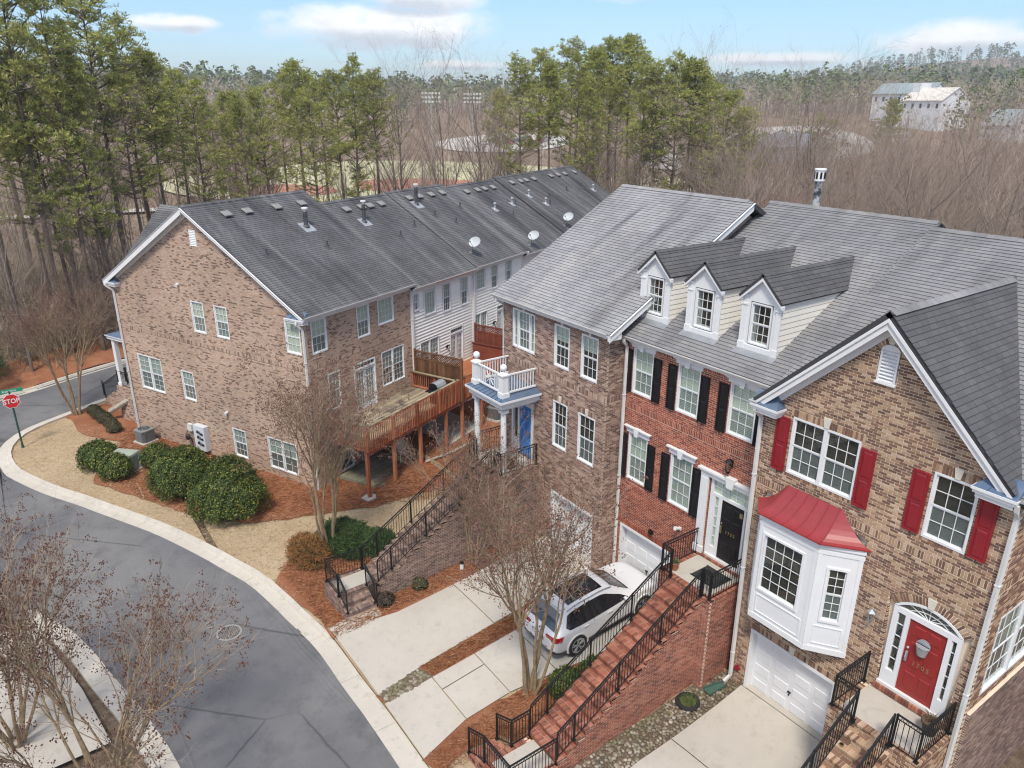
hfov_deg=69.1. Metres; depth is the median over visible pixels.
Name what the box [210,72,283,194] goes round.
bare tree
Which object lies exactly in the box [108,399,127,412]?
fallen log
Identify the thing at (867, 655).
iron railing
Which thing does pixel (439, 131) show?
bare tree
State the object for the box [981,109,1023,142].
building
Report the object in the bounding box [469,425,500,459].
iron railing
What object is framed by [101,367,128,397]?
iron railing
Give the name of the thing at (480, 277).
window
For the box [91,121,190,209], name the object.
bare tree
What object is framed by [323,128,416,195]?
bare tree
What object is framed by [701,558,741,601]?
iron railing
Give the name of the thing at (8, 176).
pine tree
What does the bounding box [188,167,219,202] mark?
bare tree
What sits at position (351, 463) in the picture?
window
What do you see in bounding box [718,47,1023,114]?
bare woods
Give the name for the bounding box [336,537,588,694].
driveway
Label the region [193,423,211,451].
meter panel
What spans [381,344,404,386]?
window
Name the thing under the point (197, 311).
window
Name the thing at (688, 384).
window
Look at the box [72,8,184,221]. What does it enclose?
pine tree
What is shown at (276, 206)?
roof vent
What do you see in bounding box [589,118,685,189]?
bare tree
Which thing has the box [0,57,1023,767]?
ground
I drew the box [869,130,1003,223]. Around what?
bare tree
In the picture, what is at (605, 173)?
bare tree
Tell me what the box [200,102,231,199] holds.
pine tree
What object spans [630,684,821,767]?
driveway
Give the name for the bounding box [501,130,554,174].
bare tree
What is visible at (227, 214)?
roof vent
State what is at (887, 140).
bare tree
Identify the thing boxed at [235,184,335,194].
infield
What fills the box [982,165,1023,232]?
bare tree
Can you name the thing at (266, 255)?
vent pipe
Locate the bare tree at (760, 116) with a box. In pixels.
[721,80,785,168]
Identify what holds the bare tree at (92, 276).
on the ground at (110, 721)
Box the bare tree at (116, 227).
[87,182,146,257]
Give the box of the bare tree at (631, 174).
[607,114,700,191]
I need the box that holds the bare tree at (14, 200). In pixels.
[0,157,44,249]
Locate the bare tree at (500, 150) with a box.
[455,105,550,178]
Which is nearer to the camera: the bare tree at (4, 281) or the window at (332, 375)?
the window at (332, 375)
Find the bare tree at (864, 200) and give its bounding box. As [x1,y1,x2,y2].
[709,157,950,217]
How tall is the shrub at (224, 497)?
2.260 m
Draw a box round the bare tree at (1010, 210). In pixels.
[911,59,1023,237]
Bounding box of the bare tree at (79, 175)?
[39,116,131,244]
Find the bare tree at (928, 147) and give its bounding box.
[893,119,990,203]
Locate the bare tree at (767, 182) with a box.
[676,157,836,206]
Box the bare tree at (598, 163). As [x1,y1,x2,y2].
[537,69,676,187]
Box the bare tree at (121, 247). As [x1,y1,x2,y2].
[94,226,137,262]
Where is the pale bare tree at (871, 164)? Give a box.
[810,70,952,219]
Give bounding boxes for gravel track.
[1,208,155,219]
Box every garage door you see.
[550,489,592,566]
[618,522,669,585]
[743,628,834,734]
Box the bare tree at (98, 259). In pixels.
[40,134,131,302]
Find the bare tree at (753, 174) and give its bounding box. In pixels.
[674,133,800,203]
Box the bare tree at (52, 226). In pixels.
[24,195,82,269]
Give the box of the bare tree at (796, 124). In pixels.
[764,84,849,198]
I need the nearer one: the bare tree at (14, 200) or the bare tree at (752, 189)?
the bare tree at (752, 189)
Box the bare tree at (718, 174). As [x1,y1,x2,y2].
[655,138,782,201]
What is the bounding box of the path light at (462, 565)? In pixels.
[460,561,463,569]
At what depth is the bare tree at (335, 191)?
72.44 m
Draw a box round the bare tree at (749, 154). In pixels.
[695,84,810,205]
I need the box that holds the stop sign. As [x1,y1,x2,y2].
[0,387,24,447]
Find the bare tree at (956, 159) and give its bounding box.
[909,128,1011,214]
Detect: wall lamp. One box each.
[725,459,733,473]
[867,608,876,622]
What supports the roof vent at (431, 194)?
on the townhouse at (495, 257)
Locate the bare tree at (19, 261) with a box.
[4,214,56,293]
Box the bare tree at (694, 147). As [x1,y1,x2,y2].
[672,95,769,195]
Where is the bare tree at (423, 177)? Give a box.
[364,73,530,189]
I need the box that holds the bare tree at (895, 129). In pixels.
[855,101,947,182]
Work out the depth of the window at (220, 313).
35.45 m
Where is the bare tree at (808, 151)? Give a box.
[768,100,859,201]
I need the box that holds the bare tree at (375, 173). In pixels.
[342,147,413,194]
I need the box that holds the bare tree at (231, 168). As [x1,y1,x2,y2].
[201,118,249,197]
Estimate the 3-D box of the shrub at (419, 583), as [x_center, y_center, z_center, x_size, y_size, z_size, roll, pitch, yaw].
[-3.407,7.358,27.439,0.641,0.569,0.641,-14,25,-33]
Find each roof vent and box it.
[219,210,232,217]
[240,207,253,214]
[270,203,282,210]
[295,200,307,206]
[341,206,352,212]
[365,203,374,208]
[375,201,386,206]
[404,195,413,200]
[426,192,435,197]
[437,190,446,195]
[462,189,470,193]
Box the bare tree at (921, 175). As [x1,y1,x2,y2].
[826,86,1013,225]
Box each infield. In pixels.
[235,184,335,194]
[354,178,473,191]
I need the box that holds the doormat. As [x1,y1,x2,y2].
[690,565,731,588]
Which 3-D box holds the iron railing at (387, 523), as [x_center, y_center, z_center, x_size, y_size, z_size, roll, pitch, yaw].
[-3.517,4.534,28.413,4.990,4.120,0.280,-14,25,-33]
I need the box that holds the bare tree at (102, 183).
[15,113,140,264]
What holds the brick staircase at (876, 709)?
on the ground at (110, 721)
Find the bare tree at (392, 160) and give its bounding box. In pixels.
[333,78,462,192]
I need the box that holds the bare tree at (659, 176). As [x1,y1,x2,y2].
[644,154,684,188]
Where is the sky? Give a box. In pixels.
[0,0,1023,96]
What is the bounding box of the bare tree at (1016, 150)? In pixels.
[992,111,1023,228]
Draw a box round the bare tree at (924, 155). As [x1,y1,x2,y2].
[893,127,952,188]
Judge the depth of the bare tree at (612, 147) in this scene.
91.70 m
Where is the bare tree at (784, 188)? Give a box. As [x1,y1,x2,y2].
[744,168,810,202]
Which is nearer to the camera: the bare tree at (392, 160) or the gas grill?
the gas grill
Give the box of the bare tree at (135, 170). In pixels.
[62,92,182,222]
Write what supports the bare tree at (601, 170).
on the ground at (110, 721)
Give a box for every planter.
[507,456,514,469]
[675,692,699,711]
[921,708,945,736]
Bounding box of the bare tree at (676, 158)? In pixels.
[646,86,723,189]
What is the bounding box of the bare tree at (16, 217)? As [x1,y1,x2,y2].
[0,170,45,283]
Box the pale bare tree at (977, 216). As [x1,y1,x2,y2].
[937,177,1023,236]
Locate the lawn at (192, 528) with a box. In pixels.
[12,402,818,767]
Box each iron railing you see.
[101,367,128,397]
[116,367,129,387]
[324,547,363,597]
[337,573,349,614]
[361,440,474,568]
[364,563,376,603]
[376,450,492,586]
[467,726,508,767]
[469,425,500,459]
[493,443,537,476]
[494,550,672,747]
[509,568,703,767]
[659,527,698,575]
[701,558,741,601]
[801,690,859,767]
[828,651,870,720]
[856,713,896,767]
[889,702,956,764]
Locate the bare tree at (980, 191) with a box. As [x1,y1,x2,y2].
[926,156,1021,231]
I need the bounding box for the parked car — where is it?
[524,562,656,655]
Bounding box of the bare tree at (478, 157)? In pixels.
[456,127,503,179]
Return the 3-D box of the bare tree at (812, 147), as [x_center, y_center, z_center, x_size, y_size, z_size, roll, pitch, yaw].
[23.708,-16.935,62.868,12.457,23.670,17.779,-6,22,-16]
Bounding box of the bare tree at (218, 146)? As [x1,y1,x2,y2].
[171,82,266,195]
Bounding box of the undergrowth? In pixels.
[0,243,128,380]
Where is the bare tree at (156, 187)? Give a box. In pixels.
[115,125,206,213]
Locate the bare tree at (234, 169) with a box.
[201,109,271,195]
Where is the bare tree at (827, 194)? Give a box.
[744,180,881,210]
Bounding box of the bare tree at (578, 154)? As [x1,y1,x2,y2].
[551,119,623,192]
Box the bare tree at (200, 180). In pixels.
[165,147,231,201]
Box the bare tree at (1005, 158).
[961,87,1023,226]
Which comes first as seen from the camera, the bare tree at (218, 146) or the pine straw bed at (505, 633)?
the pine straw bed at (505, 633)
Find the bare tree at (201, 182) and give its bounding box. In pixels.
[167,174,274,203]
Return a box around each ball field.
[162,171,407,201]
[274,161,647,196]
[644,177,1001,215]
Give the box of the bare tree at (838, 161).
[763,121,961,208]
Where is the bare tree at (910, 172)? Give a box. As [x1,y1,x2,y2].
[854,127,953,218]
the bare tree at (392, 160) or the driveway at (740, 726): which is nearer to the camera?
the driveway at (740, 726)
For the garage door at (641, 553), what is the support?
in the townhouse at (717, 336)
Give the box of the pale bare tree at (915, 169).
[840,56,989,229]
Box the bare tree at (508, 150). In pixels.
[485,122,550,174]
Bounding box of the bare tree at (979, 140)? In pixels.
[943,107,1018,187]
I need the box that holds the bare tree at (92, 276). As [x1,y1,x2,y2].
[7,187,138,343]
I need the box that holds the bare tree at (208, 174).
[180,140,236,199]
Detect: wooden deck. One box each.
[317,370,460,497]
[458,357,501,437]
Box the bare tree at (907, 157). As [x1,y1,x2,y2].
[787,80,952,215]
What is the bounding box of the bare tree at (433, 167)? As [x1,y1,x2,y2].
[393,73,553,184]
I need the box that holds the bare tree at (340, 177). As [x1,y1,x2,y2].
[317,152,353,198]
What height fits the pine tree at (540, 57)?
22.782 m
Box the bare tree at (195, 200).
[149,147,296,203]
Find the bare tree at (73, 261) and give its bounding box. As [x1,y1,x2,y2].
[14,190,132,342]
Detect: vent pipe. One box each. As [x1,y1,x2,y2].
[263,248,271,257]
[492,202,498,211]
[508,197,516,205]
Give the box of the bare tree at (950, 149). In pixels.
[874,63,1023,237]
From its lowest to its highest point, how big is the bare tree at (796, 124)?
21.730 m
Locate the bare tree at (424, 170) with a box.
[405,147,446,188]
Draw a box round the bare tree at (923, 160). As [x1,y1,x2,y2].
[891,131,946,192]
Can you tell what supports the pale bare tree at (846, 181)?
on the ground at (110, 721)
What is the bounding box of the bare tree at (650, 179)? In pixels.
[585,148,698,193]
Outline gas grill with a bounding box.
[425,379,448,402]
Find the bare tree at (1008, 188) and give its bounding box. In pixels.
[959,119,1023,236]
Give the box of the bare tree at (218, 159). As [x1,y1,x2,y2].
[188,103,245,196]
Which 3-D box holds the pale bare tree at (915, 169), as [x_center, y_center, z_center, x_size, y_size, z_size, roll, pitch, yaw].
[26.911,-11.550,51.536,9.284,21.455,12.458,5,21,11]
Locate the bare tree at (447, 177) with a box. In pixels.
[417,121,474,185]
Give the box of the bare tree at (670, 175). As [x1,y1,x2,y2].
[591,140,777,198]
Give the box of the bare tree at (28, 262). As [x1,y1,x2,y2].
[1,200,75,320]
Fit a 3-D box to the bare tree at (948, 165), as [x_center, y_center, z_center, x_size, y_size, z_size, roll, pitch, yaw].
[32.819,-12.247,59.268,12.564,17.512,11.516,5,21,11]
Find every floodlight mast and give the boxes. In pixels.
[421,92,439,163]
[464,93,480,160]
[876,124,910,179]
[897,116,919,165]
[977,122,1020,230]
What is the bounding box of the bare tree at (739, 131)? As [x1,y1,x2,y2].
[678,72,802,204]
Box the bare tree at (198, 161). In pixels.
[135,87,217,202]
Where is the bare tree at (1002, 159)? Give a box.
[970,107,1023,208]
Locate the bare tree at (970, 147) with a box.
[931,123,1009,185]
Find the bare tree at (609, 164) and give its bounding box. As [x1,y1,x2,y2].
[558,132,659,190]
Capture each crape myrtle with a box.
[0,254,118,415]
[0,479,113,749]
[0,549,270,767]
[199,325,425,544]
[372,401,543,565]
[429,441,647,696]
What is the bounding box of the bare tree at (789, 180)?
[707,140,839,206]
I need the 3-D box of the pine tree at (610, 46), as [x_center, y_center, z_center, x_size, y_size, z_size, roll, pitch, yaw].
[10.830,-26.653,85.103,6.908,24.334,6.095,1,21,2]
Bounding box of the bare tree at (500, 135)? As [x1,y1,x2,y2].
[418,80,559,179]
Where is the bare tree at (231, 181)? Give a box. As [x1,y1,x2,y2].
[174,159,262,200]
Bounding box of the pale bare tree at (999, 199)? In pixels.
[947,84,1023,236]
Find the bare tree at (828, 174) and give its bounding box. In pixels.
[709,119,890,208]
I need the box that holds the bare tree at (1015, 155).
[980,100,1023,229]
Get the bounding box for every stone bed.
[380,668,433,702]
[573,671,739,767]
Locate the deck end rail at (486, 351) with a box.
[471,342,502,360]
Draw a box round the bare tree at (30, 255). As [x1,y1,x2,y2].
[10,234,57,282]
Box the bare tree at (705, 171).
[673,121,742,195]
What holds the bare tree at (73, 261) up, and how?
on the ground at (110, 721)
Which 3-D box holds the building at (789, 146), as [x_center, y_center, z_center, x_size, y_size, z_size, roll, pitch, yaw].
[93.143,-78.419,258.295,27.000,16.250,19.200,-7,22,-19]
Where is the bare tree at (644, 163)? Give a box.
[605,135,680,186]
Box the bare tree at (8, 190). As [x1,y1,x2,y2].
[0,116,32,227]
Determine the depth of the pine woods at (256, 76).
432.66 m
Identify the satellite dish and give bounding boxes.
[469,237,479,253]
[528,231,538,245]
[563,212,572,225]
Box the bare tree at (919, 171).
[888,140,949,214]
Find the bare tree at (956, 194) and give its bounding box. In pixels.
[806,72,1023,234]
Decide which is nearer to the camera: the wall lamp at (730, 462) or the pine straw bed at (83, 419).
the wall lamp at (730, 462)
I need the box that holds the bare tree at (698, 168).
[630,112,753,193]
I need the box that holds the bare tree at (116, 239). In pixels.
[74,219,129,273]
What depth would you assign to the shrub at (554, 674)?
22.21 m
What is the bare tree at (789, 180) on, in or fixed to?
on the ground at (110, 721)
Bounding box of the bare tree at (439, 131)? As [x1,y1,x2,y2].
[385,5,512,184]
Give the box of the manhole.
[216,624,241,640]
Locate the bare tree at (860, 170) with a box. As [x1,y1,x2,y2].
[780,91,930,215]
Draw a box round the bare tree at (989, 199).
[946,162,1010,228]
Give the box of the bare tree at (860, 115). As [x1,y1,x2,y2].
[824,65,926,191]
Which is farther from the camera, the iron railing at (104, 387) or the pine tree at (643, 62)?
the pine tree at (643, 62)
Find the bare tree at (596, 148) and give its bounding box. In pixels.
[544,89,629,184]
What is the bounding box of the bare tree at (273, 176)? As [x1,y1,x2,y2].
[227,116,304,194]
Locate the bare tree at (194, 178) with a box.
[173,149,229,200]
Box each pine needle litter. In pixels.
[420,569,591,674]
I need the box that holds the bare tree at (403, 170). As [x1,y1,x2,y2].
[349,133,440,192]
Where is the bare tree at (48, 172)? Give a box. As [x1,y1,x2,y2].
[17,136,65,207]
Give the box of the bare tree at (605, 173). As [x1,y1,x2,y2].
[570,145,636,193]
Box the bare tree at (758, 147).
[697,100,790,199]
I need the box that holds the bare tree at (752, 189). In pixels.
[687,94,804,206]
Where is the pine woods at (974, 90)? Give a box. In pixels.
[147,69,1023,173]
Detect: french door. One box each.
[353,356,377,410]
[449,324,463,363]
[496,304,502,334]
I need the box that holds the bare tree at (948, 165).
[853,118,1023,223]
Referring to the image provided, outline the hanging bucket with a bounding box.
[916,639,930,657]
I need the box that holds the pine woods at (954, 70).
[657,41,1023,96]
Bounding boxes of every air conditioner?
[133,425,158,445]
[485,404,500,422]
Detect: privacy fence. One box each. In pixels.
[413,348,463,402]
[474,322,502,346]
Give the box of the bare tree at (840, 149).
[784,121,883,206]
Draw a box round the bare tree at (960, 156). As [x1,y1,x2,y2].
[870,121,1021,207]
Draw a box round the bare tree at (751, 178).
[682,141,790,207]
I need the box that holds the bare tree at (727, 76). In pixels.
[655,6,764,192]
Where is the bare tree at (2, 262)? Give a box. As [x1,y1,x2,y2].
[0,174,63,371]
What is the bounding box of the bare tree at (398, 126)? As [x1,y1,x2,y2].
[316,18,446,190]
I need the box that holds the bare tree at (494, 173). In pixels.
[465,156,542,178]
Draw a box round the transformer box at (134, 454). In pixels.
[104,448,146,473]
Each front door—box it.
[520,405,530,456]
[716,500,744,567]
[895,619,947,708]
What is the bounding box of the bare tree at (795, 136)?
[702,81,878,201]
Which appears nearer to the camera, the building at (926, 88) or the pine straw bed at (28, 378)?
the pine straw bed at (28, 378)
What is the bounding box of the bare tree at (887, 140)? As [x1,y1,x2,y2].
[799,67,993,218]
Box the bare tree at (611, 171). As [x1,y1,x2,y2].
[531,143,648,191]
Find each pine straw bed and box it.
[0,339,124,394]
[66,403,137,440]
[93,398,500,522]
[275,545,523,638]
[376,601,532,703]
[422,662,579,767]
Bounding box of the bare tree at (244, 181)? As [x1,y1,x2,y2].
[223,153,277,196]
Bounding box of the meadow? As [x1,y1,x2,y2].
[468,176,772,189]
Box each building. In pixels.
[645,147,681,168]
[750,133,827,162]
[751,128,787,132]
[869,82,944,120]
[898,83,971,131]
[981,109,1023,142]
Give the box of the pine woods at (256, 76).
[2,52,1023,121]
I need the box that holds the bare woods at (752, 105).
[2,67,1023,150]
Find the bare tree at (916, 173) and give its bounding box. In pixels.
[836,116,999,227]
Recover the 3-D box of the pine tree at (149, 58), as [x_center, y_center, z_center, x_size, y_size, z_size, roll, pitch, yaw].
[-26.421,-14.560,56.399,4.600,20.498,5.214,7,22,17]
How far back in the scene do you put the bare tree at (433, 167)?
73.19 m
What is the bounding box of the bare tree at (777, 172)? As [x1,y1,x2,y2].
[711,100,905,210]
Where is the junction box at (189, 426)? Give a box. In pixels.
[187,423,192,430]
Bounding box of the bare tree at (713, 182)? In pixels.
[635,84,817,206]
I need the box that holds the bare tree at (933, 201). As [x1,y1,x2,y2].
[829,183,1004,233]
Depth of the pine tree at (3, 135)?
47.16 m
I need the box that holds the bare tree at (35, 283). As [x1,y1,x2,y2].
[0,241,67,349]
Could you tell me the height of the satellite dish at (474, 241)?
0.976 m
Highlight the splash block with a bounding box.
[703,680,725,695]
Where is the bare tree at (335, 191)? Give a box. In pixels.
[308,149,370,200]
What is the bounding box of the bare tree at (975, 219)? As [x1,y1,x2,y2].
[932,204,1020,236]
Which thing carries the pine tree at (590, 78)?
on the ground at (110, 721)
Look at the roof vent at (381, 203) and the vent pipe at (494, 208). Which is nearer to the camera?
the roof vent at (381, 203)
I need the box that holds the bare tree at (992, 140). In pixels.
[924,87,1023,231]
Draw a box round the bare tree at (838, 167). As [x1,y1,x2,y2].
[786,123,926,209]
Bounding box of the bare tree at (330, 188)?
[310,163,367,200]
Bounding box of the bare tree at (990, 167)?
[899,77,1022,233]
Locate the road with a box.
[0,361,398,767]
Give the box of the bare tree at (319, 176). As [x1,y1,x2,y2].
[300,127,335,201]
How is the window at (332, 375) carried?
in the townhouse at (309, 296)
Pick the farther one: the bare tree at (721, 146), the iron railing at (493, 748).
the bare tree at (721, 146)
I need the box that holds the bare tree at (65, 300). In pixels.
[29,275,94,342]
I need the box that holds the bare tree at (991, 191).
[967,143,1020,233]
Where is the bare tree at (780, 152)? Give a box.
[751,102,823,198]
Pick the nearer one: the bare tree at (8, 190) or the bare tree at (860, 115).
the bare tree at (8, 190)
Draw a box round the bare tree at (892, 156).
[811,85,1022,233]
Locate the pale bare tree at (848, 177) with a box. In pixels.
[763,105,903,209]
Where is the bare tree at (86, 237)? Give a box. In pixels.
[42,159,107,291]
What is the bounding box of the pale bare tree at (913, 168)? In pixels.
[850,73,1000,227]
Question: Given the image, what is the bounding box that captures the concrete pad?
[422,411,474,443]
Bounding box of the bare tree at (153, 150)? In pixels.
[69,65,194,201]
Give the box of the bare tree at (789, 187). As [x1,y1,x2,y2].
[656,95,819,208]
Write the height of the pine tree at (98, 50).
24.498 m
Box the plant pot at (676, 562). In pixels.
[672,558,679,570]
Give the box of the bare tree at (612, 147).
[577,103,634,184]
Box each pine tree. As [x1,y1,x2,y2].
[0,0,28,363]
[0,0,84,352]
[0,20,80,291]
[0,45,63,347]
[0,73,37,282]
[5,84,85,344]
[13,0,107,350]
[31,0,169,255]
[40,42,128,342]
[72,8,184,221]
[83,69,167,235]
[112,44,184,204]
[144,65,212,204]
[151,98,192,204]
[152,75,242,203]
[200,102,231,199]
[205,89,254,197]
[217,88,269,197]
[228,83,295,193]
[250,72,309,191]
[269,57,323,190]
[278,86,343,201]
[298,66,367,198]
[300,73,345,199]
[334,52,380,196]
[344,66,410,193]
[478,87,517,174]
[484,49,549,173]
[507,45,572,169]
[523,57,578,168]
[543,34,592,157]
[543,49,612,179]
[566,45,626,179]
[567,71,611,179]
[589,34,632,191]
[595,90,640,187]
[598,32,650,180]
[614,50,662,187]
[615,57,690,187]
[638,47,714,190]
[653,54,728,191]
[677,78,733,193]
[691,88,756,192]
[709,104,770,191]
[796,111,840,186]
[870,98,905,175]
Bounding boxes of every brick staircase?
[105,382,136,422]
[324,445,538,620]
[468,553,738,767]
[815,682,951,767]
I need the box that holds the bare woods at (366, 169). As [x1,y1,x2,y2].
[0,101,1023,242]
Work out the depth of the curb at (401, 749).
28.16 m
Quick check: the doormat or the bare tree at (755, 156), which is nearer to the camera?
the doormat
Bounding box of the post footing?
[361,494,375,501]
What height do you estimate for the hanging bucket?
0.427 m
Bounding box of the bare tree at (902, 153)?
[852,108,948,210]
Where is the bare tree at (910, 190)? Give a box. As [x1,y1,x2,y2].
[865,147,963,226]
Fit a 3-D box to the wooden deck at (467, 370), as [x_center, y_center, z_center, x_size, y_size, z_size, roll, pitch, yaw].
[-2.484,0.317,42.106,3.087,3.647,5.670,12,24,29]
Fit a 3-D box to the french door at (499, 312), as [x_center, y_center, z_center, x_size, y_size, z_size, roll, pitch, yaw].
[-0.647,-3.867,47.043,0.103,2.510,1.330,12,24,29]
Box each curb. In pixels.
[0,359,125,400]
[0,398,427,767]
[1,595,179,767]
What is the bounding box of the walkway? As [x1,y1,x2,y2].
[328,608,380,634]
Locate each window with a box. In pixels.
[137,353,165,393]
[181,370,196,401]
[190,300,206,333]
[213,305,229,339]
[232,427,248,458]
[267,436,298,475]
[284,319,301,355]
[310,317,327,354]
[328,370,341,409]
[340,448,354,471]
[356,303,370,338]
[377,296,393,325]
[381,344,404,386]
[413,293,419,311]
[419,335,439,360]
[423,288,435,316]
[442,282,451,312]
[460,276,468,305]
[475,268,485,291]
[475,310,487,331]
[490,264,497,289]
[505,260,511,281]
[513,307,535,354]
[552,399,567,451]
[554,323,569,371]
[576,412,595,467]
[580,333,599,383]
[626,432,647,486]
[632,347,654,399]
[646,276,664,316]
[667,453,692,512]
[675,363,701,419]
[693,288,715,330]
[726,382,757,443]
[747,301,773,348]
[747,484,871,658]
[751,522,759,582]
[756,532,805,611]
[786,416,861,500]
[817,566,850,625]
[921,471,978,554]
[979,600,1023,695]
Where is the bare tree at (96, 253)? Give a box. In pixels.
[63,194,122,311]
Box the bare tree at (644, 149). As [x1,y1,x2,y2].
[612,101,676,186]
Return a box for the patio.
[340,452,405,487]
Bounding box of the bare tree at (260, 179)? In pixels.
[231,144,279,193]
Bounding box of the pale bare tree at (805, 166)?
[743,76,881,210]
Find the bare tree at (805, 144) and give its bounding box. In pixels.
[754,90,874,204]
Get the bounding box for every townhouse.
[102,190,415,489]
[319,193,477,428]
[384,184,528,334]
[446,179,562,267]
[465,184,765,569]
[492,171,587,232]
[533,165,610,212]
[612,200,946,585]
[723,227,1023,767]
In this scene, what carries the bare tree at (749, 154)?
on the ground at (110, 721)
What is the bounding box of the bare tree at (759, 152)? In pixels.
[685,136,786,194]
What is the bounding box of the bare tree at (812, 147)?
[716,28,895,205]
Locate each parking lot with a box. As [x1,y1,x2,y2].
[437,134,564,151]
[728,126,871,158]
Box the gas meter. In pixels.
[185,430,193,446]
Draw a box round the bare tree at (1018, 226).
[905,109,1023,238]
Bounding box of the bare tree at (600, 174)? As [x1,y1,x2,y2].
[550,148,650,189]
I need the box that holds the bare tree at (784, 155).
[768,127,820,196]
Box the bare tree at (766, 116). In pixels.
[716,72,806,197]
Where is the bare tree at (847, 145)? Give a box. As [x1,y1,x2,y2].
[753,90,901,211]
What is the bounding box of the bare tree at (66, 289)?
[36,267,83,323]
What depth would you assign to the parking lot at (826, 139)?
298.90 m
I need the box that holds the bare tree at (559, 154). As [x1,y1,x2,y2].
[546,141,588,169]
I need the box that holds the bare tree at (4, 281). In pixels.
[0,221,30,350]
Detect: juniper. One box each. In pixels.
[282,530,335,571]
[314,515,371,561]
[360,524,396,557]
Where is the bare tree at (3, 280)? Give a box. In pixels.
[0,226,17,321]
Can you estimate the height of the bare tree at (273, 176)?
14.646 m
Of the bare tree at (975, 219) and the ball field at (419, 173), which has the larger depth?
the ball field at (419, 173)
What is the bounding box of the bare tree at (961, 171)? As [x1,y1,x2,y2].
[910,125,1013,229]
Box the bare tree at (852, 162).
[766,95,931,209]
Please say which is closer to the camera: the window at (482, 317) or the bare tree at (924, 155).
the window at (482, 317)
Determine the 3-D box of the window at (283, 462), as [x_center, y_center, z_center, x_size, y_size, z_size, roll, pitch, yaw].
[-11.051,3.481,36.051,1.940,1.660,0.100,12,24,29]
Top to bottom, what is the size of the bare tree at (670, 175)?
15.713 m
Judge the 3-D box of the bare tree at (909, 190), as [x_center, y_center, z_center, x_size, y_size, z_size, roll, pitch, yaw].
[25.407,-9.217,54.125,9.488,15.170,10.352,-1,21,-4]
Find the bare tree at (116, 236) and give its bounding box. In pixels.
[79,193,134,265]
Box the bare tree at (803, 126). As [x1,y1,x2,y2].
[747,29,917,203]
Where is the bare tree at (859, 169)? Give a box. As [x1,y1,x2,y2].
[793,121,931,202]
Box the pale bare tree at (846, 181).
[786,103,928,218]
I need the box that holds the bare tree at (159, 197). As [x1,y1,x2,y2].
[119,169,199,226]
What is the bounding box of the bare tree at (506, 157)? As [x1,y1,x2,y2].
[475,138,535,177]
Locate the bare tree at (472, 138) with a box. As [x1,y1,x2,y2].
[443,86,515,177]
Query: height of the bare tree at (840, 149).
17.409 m
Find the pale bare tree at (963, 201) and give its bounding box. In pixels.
[895,146,1023,234]
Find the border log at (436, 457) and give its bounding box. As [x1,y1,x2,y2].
[425,443,468,462]
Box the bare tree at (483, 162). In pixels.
[469,136,516,179]
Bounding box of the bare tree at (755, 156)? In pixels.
[681,127,785,195]
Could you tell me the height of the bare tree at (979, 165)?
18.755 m
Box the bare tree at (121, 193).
[63,125,151,247]
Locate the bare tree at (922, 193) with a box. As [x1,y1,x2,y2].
[859,139,995,225]
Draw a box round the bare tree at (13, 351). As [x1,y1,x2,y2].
[0,194,35,359]
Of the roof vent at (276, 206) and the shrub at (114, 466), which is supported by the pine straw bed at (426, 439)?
the shrub at (114, 466)
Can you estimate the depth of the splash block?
22.37 m
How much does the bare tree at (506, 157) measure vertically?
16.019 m
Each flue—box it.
[297,207,316,231]
[357,200,372,225]
[409,183,423,208]
[812,168,826,205]
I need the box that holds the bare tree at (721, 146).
[688,98,782,194]
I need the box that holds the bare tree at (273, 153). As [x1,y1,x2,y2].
[250,110,285,192]
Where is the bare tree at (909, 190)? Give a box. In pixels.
[870,156,951,217]
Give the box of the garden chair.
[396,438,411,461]
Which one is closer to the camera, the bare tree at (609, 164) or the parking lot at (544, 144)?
the bare tree at (609, 164)
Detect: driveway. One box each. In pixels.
[0,630,110,767]
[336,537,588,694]
[385,612,636,757]
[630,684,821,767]
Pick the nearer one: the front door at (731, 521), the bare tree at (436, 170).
the front door at (731, 521)
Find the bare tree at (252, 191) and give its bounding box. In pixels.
[183,82,293,200]
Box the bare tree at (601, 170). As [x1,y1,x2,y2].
[571,138,649,192]
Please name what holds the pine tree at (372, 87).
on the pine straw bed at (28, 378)
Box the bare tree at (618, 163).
[600,137,636,189]
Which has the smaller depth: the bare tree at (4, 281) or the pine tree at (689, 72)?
the bare tree at (4, 281)
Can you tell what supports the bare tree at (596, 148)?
on the ground at (110, 721)
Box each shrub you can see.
[0,347,11,382]
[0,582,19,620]
[75,438,117,472]
[86,404,99,414]
[90,408,105,418]
[95,411,113,423]
[96,452,134,481]
[102,416,117,426]
[105,421,122,432]
[138,442,170,468]
[144,446,211,502]
[164,444,206,467]
[183,464,272,527]
[201,452,255,485]
[375,590,394,607]
[411,576,427,591]
[544,663,580,699]
[577,653,597,676]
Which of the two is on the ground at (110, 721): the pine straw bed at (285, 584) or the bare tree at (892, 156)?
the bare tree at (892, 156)
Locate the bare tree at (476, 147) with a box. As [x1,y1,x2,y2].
[423,27,533,182]
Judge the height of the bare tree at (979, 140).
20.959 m
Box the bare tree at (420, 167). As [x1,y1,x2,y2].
[387,139,439,186]
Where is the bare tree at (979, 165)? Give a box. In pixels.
[937,103,1020,231]
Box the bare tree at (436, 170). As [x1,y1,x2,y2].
[412,139,469,185]

